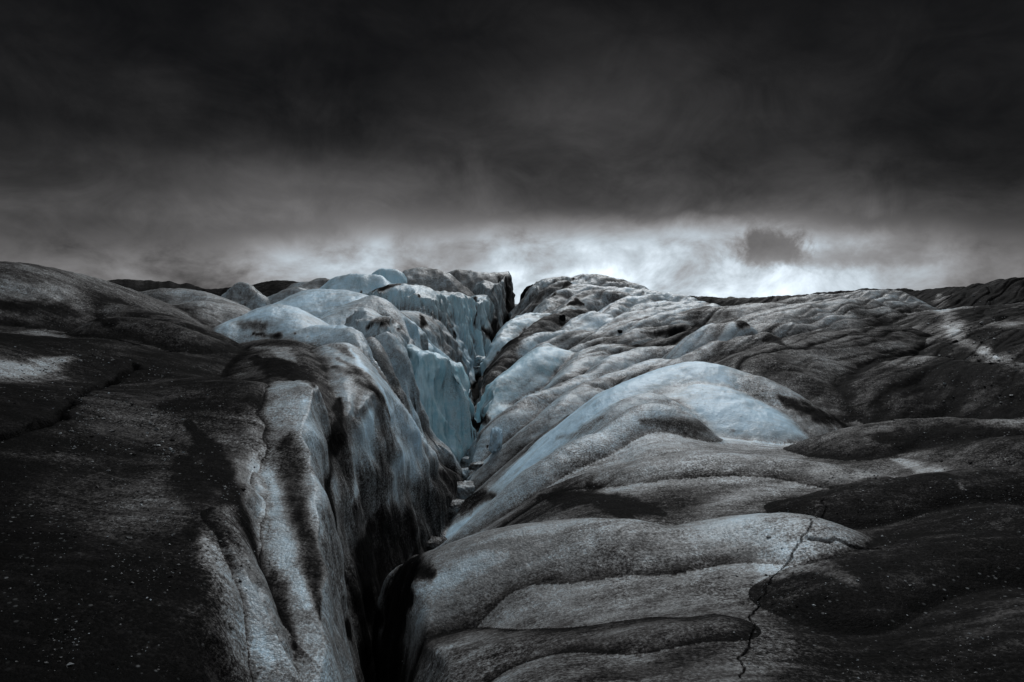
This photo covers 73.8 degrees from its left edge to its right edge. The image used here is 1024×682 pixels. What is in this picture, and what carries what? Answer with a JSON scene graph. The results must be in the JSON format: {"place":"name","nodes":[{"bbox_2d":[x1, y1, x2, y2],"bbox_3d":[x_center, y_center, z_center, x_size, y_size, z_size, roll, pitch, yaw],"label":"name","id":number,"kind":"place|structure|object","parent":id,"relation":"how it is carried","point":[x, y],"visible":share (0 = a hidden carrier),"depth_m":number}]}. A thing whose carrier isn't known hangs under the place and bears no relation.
{"place":"outdoors","nodes":[
{"label":"outdoors","id":0,"kind":"place"},
{"bbox_2d":[286,278,329,289],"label":"ice block","id":1,"kind":"structure","parent":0,"point":[317,283],"depth_m":44.13},
{"bbox_2d":[470,372,477,402],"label":"crevasse floor","id":2,"kind":"structure","parent":0,"point":[473,382],"depth_m":28.54},
{"bbox_2d":[364,283,458,347],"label":"ice pillar","id":3,"kind":"structure","parent":2,"relation":"on","point":[400,295],"depth_m":26.38},
{"bbox_2d":[402,267,497,337],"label":"ice block","id":4,"kind":"structure","parent":2,"relation":"on","point":[436,279],"depth_m":36.97},
{"bbox_2d":[439,291,484,376],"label":"ice pillar","id":5,"kind":"structure","parent":2,"relation":"on","point":[465,310],"depth_m":30.46},
{"bbox_2d":[473,366,480,375],"bbox_3d":[-1.594,1.333,30.200,0.487,0.428,0.630,1,-8,10],"label":"ice boulder","id":6,"kind":"object","parent":2,"relation":"on","point":[477,370],"visible":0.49,"depth_m":29.96},
{"bbox_2d":[475,355,484,365],"bbox_3d":[-1.536,0.895,30.630,0.859,0.486,0.665,-3,4,-40],"label":"ice boulder","id":7,"kind":"object","parent":2,"relation":"on","point":[479,359],"visible":0.45,"depth_m":30.36},
{"bbox_2d":[471,295,495,356],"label":"ice pillar","id":8,"kind":"structure","parent":2,"relation":"on","point":[484,316],"depth_m":33.74},
{"bbox_2d":[472,280,506,330],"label":"ice pillar","id":9,"kind":"structure","parent":2,"relation":"on","point":[494,292],"depth_m":39.99},
{"bbox_2d":[0,276,1023,681],"bbox_3d":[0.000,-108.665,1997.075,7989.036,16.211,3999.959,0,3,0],"label":"glacier terrain","id":10,"kind":"structure","parent":0,"point":[196,630],"depth_m":5.33},
{"bbox_2d":[0,261,212,330],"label":"ice ridge","id":11,"kind":"structure","parent":10,"relation":"on","point":[35,296],"depth_m":12.89},
{"bbox_2d":[140,288,250,312],"bbox_3d":[-9.661,-0.985,20.062,5.664,1.136,3.511,0,3,0],"label":"ice hummock","id":12,"kind":"object","parent":10,"relation":"on","point":[175,296],"visible":0.39,"depth_m":19.36},
{"bbox_2d":[170,301,245,327],"bbox_3d":[-7.602,-0.656,17.351,2.995,0.746,2.139,2,4,32],"label":"ice hummock","id":13,"kind":"object","parent":10,"relation":"on","point":[212,314],"visible":0.64,"depth_m":16.52},
{"bbox_2d":[221,282,262,305],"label":"ice block","id":14,"kind":"structure","parent":10,"relation":"on","point":[242,293],"depth_m":37.40},
{"bbox_2d":[200,507,302,681],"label":"ice fold","id":15,"kind":"object","parent":10,"relation":"on","point":[274,649],"visible":1,"depth_m":4.38},
{"bbox_2d":[234,339,278,349],"bbox_3d":[-4.585,0.179,12.759,1.105,0.482,1.316,-1,3,-17],"label":"ice hummock","id":16,"kind":"object","parent":10,"relation":"on","point":[250,344],"visible":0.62,"depth_m":12.30},
{"bbox_2d":[250,472,267,496],"bbox_3d":[-2.303,1.296,6.162,0.131,0.140,0.432,-2,4,-31],"label":"ice fold","id":17,"kind":"object","parent":10,"relation":"on","point":[260,488],"visible":0.98,"depth_m":6.13},
{"bbox_2d":[65,299,464,681],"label":"ice fold","id":18,"kind":"object","parent":10,"relation":"on","point":[116,320],"visible":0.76,"depth_m":11.57},
{"bbox_2d":[267,287,306,303],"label":"ice block","id":19,"kind":"structure","parent":10,"relation":"on","point":[279,296],"depth_m":32.53},
{"bbox_2d":[255,379,366,681],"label":"ice fold","id":20,"kind":"object","parent":10,"relation":"on","point":[309,573],"visible":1,"depth_m":6.05},
{"bbox_2d":[211,304,467,468],"bbox_3d":[-3.846,1.451,15.978,6.170,4.619,2.954,0,3,-5],"label":"ice hummock","id":21,"kind":"object","parent":10,"relation":"on","point":[277,321],"visible":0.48,"depth_m":15.22},
{"bbox_2d":[319,273,390,293],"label":"ice block","id":22,"kind":"structure","parent":10,"relation":"on","point":[362,283],"depth_m":31.41},
{"bbox_2d":[280,325,452,512],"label":"ice spur","id":23,"kind":"structure","parent":10,"relation":"on","point":[314,336],"depth_m":12.38},
{"bbox_2d":[270,289,474,456],"bbox_3d":[-4.938,0.798,21.871,7.890,4.964,9.538,0,3,0],"label":"ice hummock","id":24,"kind":"object","parent":10,"relation":"on","point":[334,306],"visible":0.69,"depth_m":20.48},
{"bbox_2d":[346,386,404,681],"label":"ice fold","id":25,"kind":"object","parent":10,"relation":"on","point":[375,522],"visible":0.98,"depth_m":9.47},
{"bbox_2d":[345,307,406,348],"bbox_3d":[-3.464,0.265,17.685,2.146,2.260,2.004,0,3,0],"label":"ice hummock","id":26,"kind":"object","parent":10,"relation":"on","point":[367,322],"visible":0.79,"depth_m":17.10},
{"bbox_2d":[371,268,406,283],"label":"ice block","id":27,"kind":"structure","parent":10,"relation":"on","point":[393,276],"depth_m":33.53},
{"bbox_2d":[365,337,413,419],"bbox_3d":[-2.416,1.098,13.320,1.387,2.374,1.292,0,3,0],"label":"ice lump","id":28,"kind":"object","parent":10,"relation":"on","point":[381,357],"visible":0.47,"depth_m":12.96},
{"bbox_2d":[375,331,462,475],"bbox_3d":[-2.169,1.476,14.839,2.278,3.395,1.677,-3,4,-41],"label":"ice rib","id":29,"kind":"object","parent":10,"relation":"on","point":[395,350],"visible":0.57,"depth_m":14.59},
{"bbox_2d":[426,536,446,550],"bbox_3d":[-1.265,3.384,11.237,0.546,0.338,0.464,5,1,-23],"label":"ice boulder","id":30,"kind":"object","parent":10,"relation":"on","point":[433,542],"visible":0.34,"depth_m":11.07},
{"bbox_2d":[407,344,476,460],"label":"ice wall","id":31,"kind":"structure","parent":10,"relation":"on","point":[443,383],"depth_m":18.03},
{"bbox_2d":[449,498,464,517],"bbox_3d":[-1.090,3.050,12.519,0.434,0.300,0.508,2,4,27],"label":"ice boulder","id":32,"kind":"object","parent":10,"relation":"on","point":[455,505],"visible":0.46,"depth_m":12.35},
{"bbox_2d":[460,456,468,466],"bbox_3d":[-1.028,3.207,17.551,0.611,0.542,0.481,0,3,-3],"label":"ice boulder","id":33,"kind":"object","parent":10,"relation":"on","point":[464,461],"visible":0.16,"depth_m":17.38},
{"bbox_2d":[462,468,467,479],"bbox_3d":[-1.008,3.124,15.523,0.530,0.494,0.431,-5,0,37],"label":"ice boulder","id":34,"kind":"object","parent":10,"relation":"on","point":[464,474],"visible":0.1,"depth_m":15.38},
{"bbox_2d":[457,480,474,499],"bbox_3d":[-0.978,3.123,13.912,0.466,0.478,0.540,-1,9,-13],"label":"ice boulder","id":35,"kind":"object","parent":10,"relation":"on","point":[465,489],"visible":0.45,"depth_m":13.71},
{"bbox_2d":[468,461,483,470],"bbox_3d":[-0.746,2.688,14.686,0.405,0.155,0.304,-5,1,20],"label":"ice boulder","id":36,"kind":"object","parent":10,"relation":"on","point":[474,466],"visible":0.77,"depth_m":14.57},
{"bbox_2d":[447,269,514,324],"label":"ice block","id":37,"kind":"structure","parent":10,"relation":"on","point":[469,279],"depth_m":44.21},
{"bbox_2d":[489,427,502,452],"bbox_3d":[-0.343,2.141,14.641,0.283,0.606,0.243,7,3,-1],"label":"ice tooth","id":38,"kind":"object","parent":10,"relation":"on","point":[496,439],"visible":0.95,"depth_m":14.55},
{"bbox_2d":[499,275,508,302],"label":"ice pillar","id":39,"kind":"structure","parent":10,"relation":"on","point":[503,280],"depth_m":44.02},
{"bbox_2d":[449,414,569,525],"bbox_3d":[0.258,2.292,13.649,4.088,2.078,1.553,-2,4,-34],"label":"ice lobe","id":40,"kind":"object","parent":10,"relation":"on","point":[469,502],"visible":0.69,"depth_m":12.60},
{"bbox_2d":[472,312,550,400],"bbox_3d":[-0.500,0.441,29.748,3.399,3.343,7.169,2,4,32],"label":"ice mound","id":41,"kind":"object","parent":10,"relation":"on","point":[514,327],"visible":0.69,"depth_m":28.37},
{"bbox_2d":[474,343,575,439],"bbox_3d":[0.298,1.709,20.012,3.455,3.162,4.910,0,3,0],"label":"ice mound","id":42,"kind":"object","parent":10,"relation":"on","point":[537,368],"visible":0.91,"depth_m":19.50},
{"bbox_2d":[520,284,532,299],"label":"ice block","id":43,"kind":"structure","parent":10,"relation":"on","point":[523,293],"depth_m":43.14},
{"bbox_2d":[474,309,588,412],"bbox_3d":[0.657,0.734,27.088,2.646,3.953,11.670,2,4,27],"label":"ice rib","id":44,"kind":"object","parent":10,"relation":"on","point":[504,359],"visible":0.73,"depth_m":26.07},
{"bbox_2d":[559,314,565,320],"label":"stone","id":45,"kind":"object","parent":44,"relation":"on","point":[562,317],"visible":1,"depth_m":28.83},
{"bbox_2d":[466,358,670,490],"bbox_3d":[1.692,1.912,16.182,7.273,2.672,1.959,-3,5,-45],"label":"ice lobe","id":46,"kind":"object","parent":10,"relation":"on","point":[566,403],"visible":0.79,"depth_m":14.74},
{"bbox_2d":[465,345,675,479],"bbox_3d":[2.195,1.858,18.630,9.620,3.484,2.474,-2,4,-36],"label":"ice lobe","id":47,"kind":"object","parent":10,"relation":"on","point":[514,419],"visible":0.77,"depth_m":16.76},
{"bbox_2d":[435,403,721,548],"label":"ice ridge","id":48,"kind":"structure","parent":10,"relation":"on","point":[616,433],"depth_m":9.70},
{"bbox_2d":[574,274,648,289],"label":"ice mound","id":49,"kind":"object","parent":10,"relation":"on","point":[599,280],"visible":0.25,"depth_m":43.98},
{"bbox_2d":[372,512,877,681],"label":"ice slab","id":50,"kind":"structure","parent":10,"relation":"on","point":[415,588],"depth_m":5.44},
{"bbox_2d":[568,393,707,442],"bbox_3d":[1.705,1.662,11.390,2.968,1.536,1.034,0,3,0],"label":"ice hummock","id":51,"kind":"object","parent":10,"relation":"on","point":[601,418],"visible":0.62,"depth_m":11.30},
{"bbox_2d":[444,361,847,538],"bbox_3d":[2.408,1.938,12.672,7.332,3.050,3.904,0,3,0],"label":"ice hummock","id":52,"kind":"object","parent":10,"relation":"on","point":[723,401],"visible":0.88,"depth_m":11.91},
{"bbox_2d":[473,453,892,534],"bbox_3d":[1.208,2.543,8.764,6.609,2.346,2.268,2,4,27],"label":"ice lobe","id":53,"kind":"object","parent":10,"relation":"on","point":[689,465],"visible":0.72,"depth_m":8.14},
{"bbox_2d":[618,332,782,383],"bbox_3d":[4.477,0.556,17.026,4.563,1.560,1.815,-1,3,-15],"label":"ice lobe","id":54,"kind":"object","parent":10,"relation":"on","point":[712,352],"visible":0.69,"depth_m":16.64},
{"bbox_2d":[661,320,757,358],"bbox_3d":[5.504,0.221,18.842,3.181,1.588,2.080,-1,4,-21],"label":"ice lobe","id":55,"kind":"object","parent":10,"relation":"on","point":[703,336],"visible":0.55,"depth_m":18.66},
{"bbox_2d":[673,296,906,344],"bbox_3d":[9.354,-0.378,23.086,10.861,2.287,3.696,-1,4,-21],"label":"ice lobe","id":56,"kind":"object","parent":10,"relation":"on","point":[835,314],"visible":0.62,"depth_m":22.67},
{"bbox_2d":[696,290,937,325],"bbox_3d":[12.055,-1.165,27.685,12.602,1.873,4.032,-1,3,-20],"label":"ice lobe","id":57,"kind":"object","parent":10,"relation":"on","point":[901,301],"visible":0.59,"depth_m":26.86},
{"bbox_2d":[764,466,1023,528],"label":"ash mound","id":58,"kind":"object","parent":10,"relation":"on","point":[882,499],"visible":0.98,"depth_m":6.61},
{"bbox_2d":[783,417,1023,460],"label":"ash mound","id":59,"kind":"object","parent":10,"relation":"on","point":[865,442],"visible":0.96,"depth_m":9.36},
{"bbox_2d":[841,355,1023,423],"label":"ash mound","id":60,"kind":"object","parent":10,"relation":"on","point":[865,395],"visible":0.95,"depth_m":13.07},
{"bbox_2d":[0,0,1023,303],"label":"sky","id":61,"kind":"structure","parent":0,"point":[710,148]}
]}

